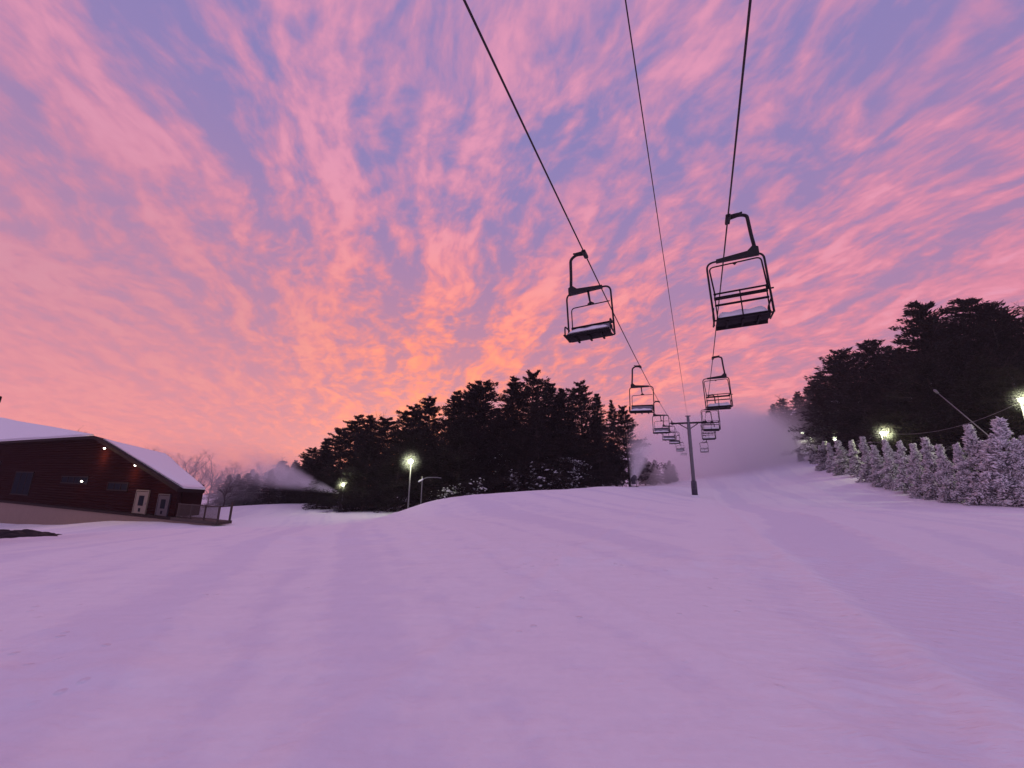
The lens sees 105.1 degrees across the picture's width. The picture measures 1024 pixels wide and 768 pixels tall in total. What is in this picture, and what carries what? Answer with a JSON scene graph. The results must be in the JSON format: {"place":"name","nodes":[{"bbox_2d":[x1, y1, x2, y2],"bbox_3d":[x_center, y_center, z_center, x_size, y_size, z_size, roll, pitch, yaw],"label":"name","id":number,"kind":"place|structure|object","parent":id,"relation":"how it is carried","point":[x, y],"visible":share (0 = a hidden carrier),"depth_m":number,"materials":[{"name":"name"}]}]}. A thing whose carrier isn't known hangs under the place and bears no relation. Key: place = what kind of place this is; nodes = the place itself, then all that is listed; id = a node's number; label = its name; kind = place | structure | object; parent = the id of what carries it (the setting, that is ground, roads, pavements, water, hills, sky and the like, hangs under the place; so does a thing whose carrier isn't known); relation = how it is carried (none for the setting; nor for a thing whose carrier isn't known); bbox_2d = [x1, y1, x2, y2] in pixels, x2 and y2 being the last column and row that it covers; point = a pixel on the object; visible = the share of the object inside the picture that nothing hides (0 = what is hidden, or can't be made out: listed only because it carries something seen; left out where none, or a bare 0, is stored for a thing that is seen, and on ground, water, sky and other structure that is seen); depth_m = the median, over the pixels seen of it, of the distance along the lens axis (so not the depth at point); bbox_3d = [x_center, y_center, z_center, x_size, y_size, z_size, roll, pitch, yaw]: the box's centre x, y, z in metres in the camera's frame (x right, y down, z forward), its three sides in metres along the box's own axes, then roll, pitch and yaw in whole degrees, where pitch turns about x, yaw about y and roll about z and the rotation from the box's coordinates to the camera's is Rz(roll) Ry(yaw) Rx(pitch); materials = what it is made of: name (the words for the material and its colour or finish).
{"place":"outdoors","nodes":[
{"label":"outdoors","id":0,"kind":"place"},
{"bbox_2d":[0,529,62,538],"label":"dirt bank","id":1,"kind":"structure","parent":0,"point":[5,533],"depth_m":16.94,"materials":[{"name":"brown soil"}]},
{"bbox_2d":[0,400,1023,767],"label":"snow ground","id":2,"kind":"structure","parent":0,"point":[762,600],"depth_m":4.33,"materials":[{"name":"white snow"}]},
{"bbox_2d":[0,417,233,525],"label":"ski lodge","id":3,"kind":"structure","parent":2,"relation":"on","point":[49,475],"depth_m":41.56,"materials":[{"name":"brown wood"}]},
{"bbox_2d":[9,471,34,495],"bbox_3d":[-59.677,12.081,47.796,5.481,2.760,0.100,-5,-14,24],"label":"window","id":4,"kind":"structure","parent":3,"relation":"in","point":[22,481],"depth_m":47.76,"materials":[{"name":"black glass"}]},
{"bbox_2d":[132,490,150,513],"bbox_3d":[-34.146,10.843,36.112,2.240,2.102,0.159,-5,-14,24],"label":"door","id":5,"kind":"structure","parent":3,"relation":"in","point":[141,499],"depth_m":36.03,"materials":[{"name":"beige paint"}]},
{"bbox_2d":[154,494,171,516],"bbox_3d":[-30.762,10.652,34.572,1.880,1.862,0.159,-5,-14,24],"label":"door","id":6,"kind":"structure","parent":3,"relation":"in","point":[163,502],"depth_m":34.53,"materials":[{"name":"grey paint"}]},
{"bbox_2d":[196,449,229,503],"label":"bare tree","id":7,"kind":"object","parent":2,"relation":"on","point":[210,478],"visible":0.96,"depth_m":69.37,"materials":[{"name":"brown plant"}]},
{"bbox_2d":[209,475,233,505],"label":"conifer tree","id":8,"kind":"object","parent":2,"relation":"on","point":[223,486],"visible":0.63,"depth_m":63.29,"materials":[{"name":"green plant"}]},
{"bbox_2d":[224,473,262,505],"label":"conifer tree","id":9,"kind":"object","parent":2,"relation":"on","point":[248,479],"visible":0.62,"depth_m":62.13,"materials":[{"name":"green plant"}]},
{"bbox_2d":[241,473,262,504],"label":"conifer tree","id":10,"kind":"object","parent":2,"relation":"on","point":[254,486],"visible":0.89,"depth_m":61.37,"materials":[{"name":"green plant"}]},
{"bbox_2d":[254,469,280,504],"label":"conifer tree","id":11,"kind":"object","parent":2,"relation":"on","point":[271,486],"visible":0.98,"depth_m":59.48,"materials":[{"name":"green plant"}]},
{"bbox_2d":[273,472,297,503],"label":"conifer tree","id":12,"kind":"object","parent":2,"relation":"on","point":[286,489],"visible":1,"depth_m":57.77,"materials":[{"name":"green plant"}]},
{"bbox_2d":[283,447,321,502],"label":"pine tree","id":13,"kind":"object","parent":2,"relation":"on","point":[305,463],"visible":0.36,"depth_m":61.70,"materials":[{"name":"green plant"}]},
{"bbox_2d":[294,438,338,502],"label":"spruce tree","id":14,"kind":"object","parent":2,"relation":"on","point":[322,449],"visible":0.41,"depth_m":60.02,"materials":[{"name":"green plant"}]},
{"bbox_2d":[296,474,337,509],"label":"conifer tree","id":15,"kind":"object","parent":2,"relation":"on","point":[318,479],"visible":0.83,"depth_m":50.38,"materials":[{"name":"green plant"}]},
{"bbox_2d":[308,465,346,504],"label":"conifer tree","id":16,"kind":"object","parent":2,"relation":"on","point":[334,473],"visible":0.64,"depth_m":51.40,"materials":[{"name":"green plant"}]},
{"bbox_2d":[304,427,352,492],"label":"pine tree","id":17,"kind":"object","parent":2,"relation":"on","point":[332,440],"visible":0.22,"depth_m":59.93,"materials":[{"name":"green plant"}]},
{"bbox_2d":[319,450,369,510],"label":"conifer tree","id":18,"kind":"object","parent":2,"relation":"on","point":[352,463],"visible":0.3,"depth_m":49.06,"materials":[{"name":"green plant"}]},
{"bbox_2d":[320,474,377,512],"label":"conifer tree","id":19,"kind":"object","parent":2,"relation":"on","point":[344,506],"visible":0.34,"depth_m":47.05,"materials":[{"name":"green plant"}]},
{"bbox_2d":[317,436,389,510],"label":"conifer tree","id":20,"kind":"object","parent":2,"relation":"on","point":[371,446],"visible":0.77,"depth_m":46.61,"materials":[{"name":"green plant"}]},
{"bbox_2d":[324,414,384,493],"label":"pine tree","id":21,"kind":"object","parent":2,"relation":"on","point":[353,427],"visible":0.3,"depth_m":58.59,"materials":[{"name":"green plant"}]},
{"bbox_2d":[338,414,386,476],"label":"spruce tree","id":22,"kind":"object","parent":2,"relation":"on","point":[368,427],"visible":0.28,"depth_m":57.08,"materials":[{"name":"green plant"}]},
{"bbox_2d":[351,457,394,510],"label":"conifer tree","id":23,"kind":"object","parent":2,"relation":"on","point":[377,478],"visible":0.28,"depth_m":45.69,"materials":[{"name":"green plant"}]},
{"bbox_2d":[346,416,415,496],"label":"pine tree","id":24,"kind":"object","parent":2,"relation":"on","point":[382,430],"visible":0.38,"depth_m":55.54,"materials":[{"name":"green plant"}]},
{"bbox_2d":[365,429,424,511],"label":"conifer tree","id":25,"kind":"object","parent":2,"relation":"on","point":[401,437],"visible":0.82,"depth_m":45.21,"materials":[{"name":"green plant"}]},
{"bbox_2d":[351,430,439,512],"bbox_3d":[-12.435,10.749,46.879,12.218,10.665,10.941,7,-14,-28],"label":"conifer tree","id":26,"kind":"object","parent":2,"relation":"on","point":[417,434],"visible":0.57,"depth_m":45.75,"materials":[{"name":"green plant"}]},
{"bbox_2d":[387,404,435,480],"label":"pine tree","id":27,"kind":"object","parent":2,"relation":"on","point":[405,417],"visible":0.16,"depth_m":59.70,"materials":[{"name":"green plant"}]},
{"bbox_2d":[397,449,437,508],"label":"conifer tree","id":28,"kind":"object","parent":2,"relation":"on","point":[425,471],"visible":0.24,"depth_m":47.26,"materials":[{"name":"green plant"}]},
{"bbox_2d":[395,395,450,460],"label":"pine tree","id":29,"kind":"object","parent":2,"relation":"on","point":[428,409],"visible":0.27,"depth_m":57.76,"materials":[{"name":"green plant"}]},
{"bbox_2d":[411,434,447,492],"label":"conifer tree","id":30,"kind":"object","parent":2,"relation":"on","point":[429,445],"visible":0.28,"depth_m":50.77,"materials":[{"name":"green plant"}]},
{"bbox_2d":[388,413,492,499],"bbox_3d":[-6.463,8.878,46.049,9.578,11.331,13.944,-6,-14,27],"label":"conifer tree","id":31,"kind":"object","parent":2,"relation":"on","point":[459,433],"visible":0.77,"depth_m":46.34,"materials":[{"name":"green plant"}]},
{"bbox_2d":[425,390,471,446],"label":"spruce tree","id":32,"kind":"object","parent":2,"relation":"on","point":[450,414],"visible":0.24,"depth_m":57.44,"materials":[{"name":"green plant"}]},
{"bbox_2d":[429,385,498,452],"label":"pine tree","id":33,"kind":"object","parent":2,"relation":"on","point":[470,390],"visible":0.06,"depth_m":58.58,"materials":[{"name":"green plant"}]},
{"bbox_2d":[451,481,477,496],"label":"snowy conifer","id":34,"kind":"object","parent":2,"relation":"on","point":[462,486],"visible":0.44,"depth_m":41.94,"materials":[{"name":"green plant"}]},
{"bbox_2d":[443,379,506,452],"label":"pine tree","id":35,"kind":"object","parent":2,"relation":"on","point":[478,414],"visible":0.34,"depth_m":57.46,"materials":[{"name":"green plant"}]},
{"bbox_2d":[466,476,497,494],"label":"snowy conifer","id":36,"kind":"object","parent":2,"relation":"on","point":[482,487],"visible":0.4,"depth_m":42.11,"materials":[{"name":"white snow"}]},
{"bbox_2d":[479,467,534,493],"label":"snowy conifer","id":37,"kind":"object","parent":2,"relation":"on","point":[499,481],"visible":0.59,"depth_m":42.71,"materials":[{"name":"green plant"}]},
{"bbox_2d":[490,376,530,446],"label":"spruce tree","id":38,"kind":"object","parent":2,"relation":"on","point":[509,405],"visible":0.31,"depth_m":55.65,"materials":[{"name":"green plant"}]},
{"bbox_2d":[496,425,543,491],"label":"conifer tree","id":39,"kind":"object","parent":2,"relation":"on","point":[521,433],"visible":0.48,"depth_m":46.87,"materials":[{"name":"green plant"}]},
{"bbox_2d":[489,369,560,463],"bbox_3d":[1.195,6.733,55.031,15.578,17.882,10.700,-9,-16,35],"label":"pine tree","id":40,"kind":"object","parent":2,"relation":"on","point":[534,394],"visible":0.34,"depth_m":54.87,"materials":[{"name":"green plant"}]},
{"bbox_2d":[500,459,553,491],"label":"snowy conifer","id":41,"kind":"object","parent":2,"relation":"on","point":[523,467],"visible":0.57,"depth_m":43.43,"materials":[{"name":"green plant"}]},
{"bbox_2d":[507,412,570,489],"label":"conifer tree","id":42,"kind":"object","parent":2,"relation":"on","point":[554,440],"visible":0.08,"depth_m":49.79,"materials":[{"name":"green plant"}]},
{"bbox_2d":[506,402,573,488],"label":"conifer tree","id":43,"kind":"object","parent":2,"relation":"on","point":[538,427],"visible":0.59,"depth_m":47.31,"materials":[{"name":"green plant"}]},
{"bbox_2d":[527,465,574,489],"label":"snowy conifer","id":44,"kind":"object","parent":2,"relation":"on","point":[554,475],"visible":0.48,"depth_m":44.50,"materials":[{"name":"green plant"}]},
{"bbox_2d":[539,382,579,463],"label":"spruce tree","id":45,"kind":"object","parent":2,"relation":"on","point":[551,393],"visible":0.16,"depth_m":57.79,"materials":[{"name":"green plant"}]},
{"bbox_2d":[540,405,588,483],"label":"conifer tree","id":46,"kind":"object","parent":2,"relation":"on","point":[557,419],"visible":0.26,"depth_m":51.34,"materials":[{"name":"green plant"}]},
{"bbox_2d":[548,435,600,489],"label":"conifer tree","id":47,"kind":"object","parent":2,"relation":"on","point":[575,460],"visible":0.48,"depth_m":49.07,"materials":[{"name":"green plant"}]},
{"bbox_2d":[560,465,599,488],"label":"snowy conifer","id":48,"kind":"object","parent":2,"relation":"on","point":[581,476],"visible":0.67,"depth_m":47.50,"materials":[{"name":"green plant"}]},
{"bbox_2d":[563,431,615,487],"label":"conifer tree","id":49,"kind":"object","parent":2,"relation":"on","point":[586,441],"visible":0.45,"depth_m":50.89,"materials":[{"name":"green plant"}]},
{"bbox_2d":[561,379,621,487],"bbox_3d":[11.269,7.045,56.177,10.015,16.234,14.581,6,-14,-24],"label":"pine tree","id":50,"kind":"object","parent":2,"relation":"on","point":[585,417],"visible":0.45,"depth_m":56.96,"materials":[{"name":"green plant"}]},
{"bbox_2d":[588,433,614,486],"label":"conifer tree","id":51,"kind":"object","parent":2,"relation":"on","point":[600,464],"visible":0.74,"depth_m":50.98,"materials":[{"name":"green plant"}]},
{"bbox_2d":[587,416,623,486],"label":"conifer tree","id":52,"kind":"object","parent":2,"relation":"on","point":[596,420],"visible":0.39,"depth_m":53.00,"materials":[{"name":"green plant"}]},
{"bbox_2d":[588,394,628,476],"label":"spruce tree","id":53,"kind":"object","parent":2,"relation":"on","point":[598,408],"visible":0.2,"depth_m":58.88,"materials":[{"name":"green plant"}]},
{"bbox_2d":[606,400,630,484],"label":"spruce tree","id":54,"kind":"object","parent":2,"relation":"on","point":[613,417],"visible":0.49,"depth_m":61.70,"materials":[{"name":"green plant"}]},
{"bbox_2d":[605,438,640,486],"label":"conifer tree","id":55,"kind":"object","parent":2,"relation":"on","point":[616,452],"visible":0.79,"depth_m":54.06,"materials":[{"name":"green plant"}]},
{"bbox_2d":[610,405,668,485],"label":"pine tree","id":56,"kind":"object","parent":2,"relation":"on","point":[626,437],"visible":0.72,"depth_m":62.72,"materials":[{"name":"green plant"}]},
{"bbox_2d":[671,416,706,497],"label":"lift tower","id":57,"kind":"structure","parent":2,"relation":"on","point":[694,490],"depth_m":41.27,"materials":[{"name":"metal"}]},
{"bbox_2d":[463,0,683,443],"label":"haul rope","id":58,"kind":"object","parent":57,"relation":"attached to","point":[492,59],"visible":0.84,"depth_m":6.66,"materials":[{"name":"metal"}]},
{"bbox_2d":[563,249,615,342],"bbox_3d":[1.816,-2.252,9.571,1.142,2.449,0.670,-8,-15,24],"label":"lift chair","id":59,"kind":"object","parent":58,"relation":"hanging from","point":[591,332],"visible":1,"depth_m":9.44,"materials":[{"name":"paint"}]},
{"bbox_2d":[628,365,654,413],"bbox_3d":[6.199,0.217,18.896,1.142,2.449,0.670,-4,-14,25],"label":"lift chair","id":60,"kind":"object","parent":58,"relation":"hanging from","point":[641,409],"visible":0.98,"depth_m":18.89,"materials":[{"name":"paint"}]},
{"bbox_2d":[625,0,692,447],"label":"communication cable","id":61,"kind":"object","parent":57,"relation":"attached to","point":[648,158],"visible":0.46,"depth_m":7.84,"materials":[{"name":"metal"}]},
{"bbox_2d":[702,0,751,439],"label":"haul rope","id":62,"kind":"object","parent":57,"relation":"attached to","point":[744,55],"visible":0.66,"depth_m":6.74,"materials":[{"name":"metal"}]},
{"bbox_2d":[702,355,732,410],"bbox_3d":[9.916,-0.077,19.040,1.230,2.589,0.670,-7,-15,24],"label":"lift chair","id":63,"kind":"object","parent":62,"relation":"hanging from","point":[721,406],"visible":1,"depth_m":18.77,"materials":[{"name":"paint"}]},
{"bbox_2d":[706,211,774,330],"bbox_3d":[5.102,-2.624,8.940,1.230,2.589,0.670,-7,-15,24],"label":"lift chair","id":64,"kind":"object","parent":62,"relation":"hanging from","point":[742,317],"visible":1,"depth_m":8.68,"materials":[{"name":"paint"}]},
{"bbox_2d":[771,398,797,435],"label":"pine tree","id":65,"kind":"object","parent":2,"relation":"on","point":[781,404],"visible":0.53,"depth_m":104.81,"materials":[{"name":"green plant"}]},
{"bbox_2d":[777,380,831,440],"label":"pine tree","id":66,"kind":"object","parent":2,"relation":"on","point":[802,401],"visible":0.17,"depth_m":91.94,"materials":[{"name":"green plant"}]},
{"bbox_2d":[783,395,841,457],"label":"conifer tree","id":67,"kind":"object","parent":2,"relation":"on","point":[817,400],"visible":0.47,"depth_m":73.22,"materials":[{"name":"green plant"}]},
{"bbox_2d":[798,360,855,442],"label":"pine tree","id":68,"kind":"object","parent":2,"relation":"on","point":[828,400],"visible":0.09,"depth_m":77.51,"materials":[{"name":"green plant"}]},
{"bbox_2d":[788,347,873,439],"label":"pine tree","id":69,"kind":"object","parent":2,"relation":"on","point":[837,359],"visible":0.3,"depth_m":70.84,"materials":[{"name":"green plant"}]},
{"bbox_2d":[831,440,849,475],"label":"frosted conifer","id":70,"kind":"object","parent":2,"relation":"on","point":[841,459],"visible":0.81,"depth_m":51.03,"materials":[{"name":"white plant"}]},
{"bbox_2d":[808,382,888,462],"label":"conifer tree","id":71,"kind":"object","parent":2,"relation":"on","point":[855,418],"visible":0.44,"depth_m":58.28,"materials":[{"name":"green plant"}]},
{"bbox_2d":[802,339,903,442],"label":"pine tree","id":72,"kind":"object","parent":2,"relation":"on","point":[871,353],"visible":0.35,"depth_m":65.39,"materials":[{"name":"green plant"}]},
{"bbox_2d":[845,440,863,476],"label":"frosted conifer","id":73,"kind":"object","parent":2,"relation":"on","point":[854,469],"visible":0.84,"depth_m":47.14,"materials":[{"name":"white plant"}]},
{"bbox_2d":[855,436,872,482],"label":"frosted conifer","id":74,"kind":"object","parent":2,"relation":"on","point":[866,468],"visible":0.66,"depth_m":43.61,"materials":[{"name":"white plant"}]},
{"bbox_2d":[854,390,898,451],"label":"conifer tree","id":75,"kind":"object","parent":2,"relation":"on","point":[877,394],"visible":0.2,"depth_m":54.67,"materials":[{"name":"green plant"}]},
{"bbox_2d":[867,445,889,486],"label":"frosted conifer","id":76,"kind":"object","parent":2,"relation":"on","point":[876,461],"visible":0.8,"depth_m":41.09,"materials":[{"name":"white plant"}]},
{"bbox_2d":[853,405,909,460],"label":"conifer tree","id":77,"kind":"object","parent":2,"relation":"on","point":[878,412],"visible":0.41,"depth_m":48.74,"materials":[{"name":"green plant"}]},
{"bbox_2d":[861,347,915,422],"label":"spruce tree","id":78,"kind":"object","parent":2,"relation":"on","point":[893,375],"visible":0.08,"depth_m":57.50,"materials":[{"name":"green plant"}]},
{"bbox_2d":[877,439,900,490],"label":"frosted conifer","id":79,"kind":"object","parent":2,"relation":"on","point":[889,470],"visible":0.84,"depth_m":39.17,"materials":[{"name":"white plant"}]},
{"bbox_2d":[866,399,935,462],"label":"conifer tree","id":80,"kind":"object","parent":2,"relation":"on","point":[897,407],"visible":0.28,"depth_m":46.91,"materials":[{"name":"green plant"}]},
{"bbox_2d":[893,439,913,493],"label":"frosted conifer","id":81,"kind":"object","parent":2,"relation":"on","point":[901,456],"visible":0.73,"depth_m":37.14,"materials":[{"name":"white plant"}]},
{"bbox_2d":[904,443,928,498],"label":"frosted conifer","id":82,"kind":"object","parent":2,"relation":"on","point":[916,469],"visible":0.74,"depth_m":35.13,"materials":[{"name":"white plant"}]},
{"bbox_2d":[872,353,978,450],"bbox_3d":[48.677,3.025,44.692,14.634,12.820,10.052,3,-13,-10],"label":"conifer tree","id":83,"kind":"object","parent":2,"relation":"on","point":[929,371],"visible":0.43,"depth_m":44.30,"materials":[{"name":"green plant"}]},
{"bbox_2d":[893,390,966,472],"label":"conifer tree","id":84,"kind":"object","parent":2,"relation":"on","point":[926,399],"visible":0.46,"depth_m":41.70,"materials":[{"name":"green plant"}]},
{"bbox_2d":[918,437,941,499],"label":"frosted conifer","id":85,"kind":"object","parent":2,"relation":"on","point":[931,485],"visible":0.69,"depth_m":33.70,"materials":[{"name":"white plant"}]},
{"bbox_2d":[879,320,980,420],"bbox_3d":[56.807,-0.483,49.478,18.768,17.502,12.892,-6,-15,28],"label":"pine tree","id":86,"kind":"object","parent":2,"relation":"on","point":[915,352],"visible":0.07,"depth_m":50.06,"materials":[{"name":"green plant"}]},
{"bbox_2d":[849,300,1014,419],"bbox_3d":[52.312,-1.271,48.417,16.256,19.700,13.610,-4,-14,19],"label":"pine tree","id":87,"kind":"object","parent":2,"relation":"on","point":[923,325],"visible":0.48,"depth_m":48.95,"materials":[{"name":"green plant"}]},
{"bbox_2d":[934,444,964,502],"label":"frosted conifer","id":88,"kind":"object","parent":2,"relation":"on","point":[945,474],"visible":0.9,"depth_m":31.86,"materials":[{"name":"white plant"}]},
{"bbox_2d":[890,369,1009,455],"bbox_3d":[46.792,3.495,40.228,12.191,10.556,8.374,-6,-15,28],"label":"conifer tree","id":89,"kind":"object","parent":2,"relation":"on","point":[959,392],"visible":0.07,"depth_m":40.69,"materials":[{"name":"green plant"}]},
{"bbox_2d":[950,442,977,503],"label":"frosted conifer","id":90,"kind":"object","parent":2,"relation":"on","point":[961,492],"visible":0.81,"depth_m":30.73,"materials":[{"name":"white plant"}]},
{"bbox_2d":[916,368,1023,476],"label":"conifer tree","id":91,"kind":"object","parent":2,"relation":"on","point":[981,381],"visible":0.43,"depth_m":38.08,"materials":[{"name":"green plant"}]},
{"bbox_2d":[921,355,1023,456],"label":"conifer tree","id":92,"kind":"object","parent":2,"relation":"on","point":[982,363],"visible":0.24,"depth_m":38.28,"materials":[{"name":"green plant"}]},
{"bbox_2d":[932,297,1023,383],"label":"pine tree","id":93,"kind":"object","parent":2,"relation":"on","point":[963,305],"visible":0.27,"depth_m":47.09,"materials":[{"name":"green plant"}]},
{"bbox_2d":[961,424,997,505],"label":"frosted conifer","id":94,"kind":"object","parent":2,"relation":"on","point":[972,444],"visible":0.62,"depth_m":30.02,"materials":[{"name":"white plant"}]},
{"bbox_2d":[939,301,1023,393],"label":"pine tree","id":95,"kind":"object","parent":2,"relation":"on","point":[1001,317],"visible":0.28,"depth_m":45.21,"materials":[{"name":"green plant"}]},
{"bbox_2d":[952,365,1023,464],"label":"conifer tree","id":96,"kind":"object","parent":2,"relation":"on","point":[1015,373],"visible":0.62,"depth_m":35.71,"materials":[{"name":"green plant"}]},
{"bbox_2d":[974,439,1022,506],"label":"frosted conifer","id":97,"kind":"object","parent":2,"relation":"on","point":[991,499],"visible":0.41,"depth_m":28.93,"materials":[{"name":"white plant"}]},
{"bbox_2d":[978,416,1023,506],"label":"frosted conifer","id":98,"kind":"object","parent":2,"relation":"on","point":[998,447],"visible":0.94,"depth_m":28.35,"materials":[{"name":"white plant"}]},
{"bbox_2d":[1008,438,1023,505],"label":"frosted conifer","id":99,"kind":"object","parent":2,"relation":"on","point":[1016,445],"visible":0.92,"depth_m":27.68,"materials":[{"name":"white plant"}]},
{"bbox_2d":[0,0,1023,494],"label":"sky","id":100,"kind":"structure","parent":0,"point":[241,231],"materials":[{"name":"pink"}]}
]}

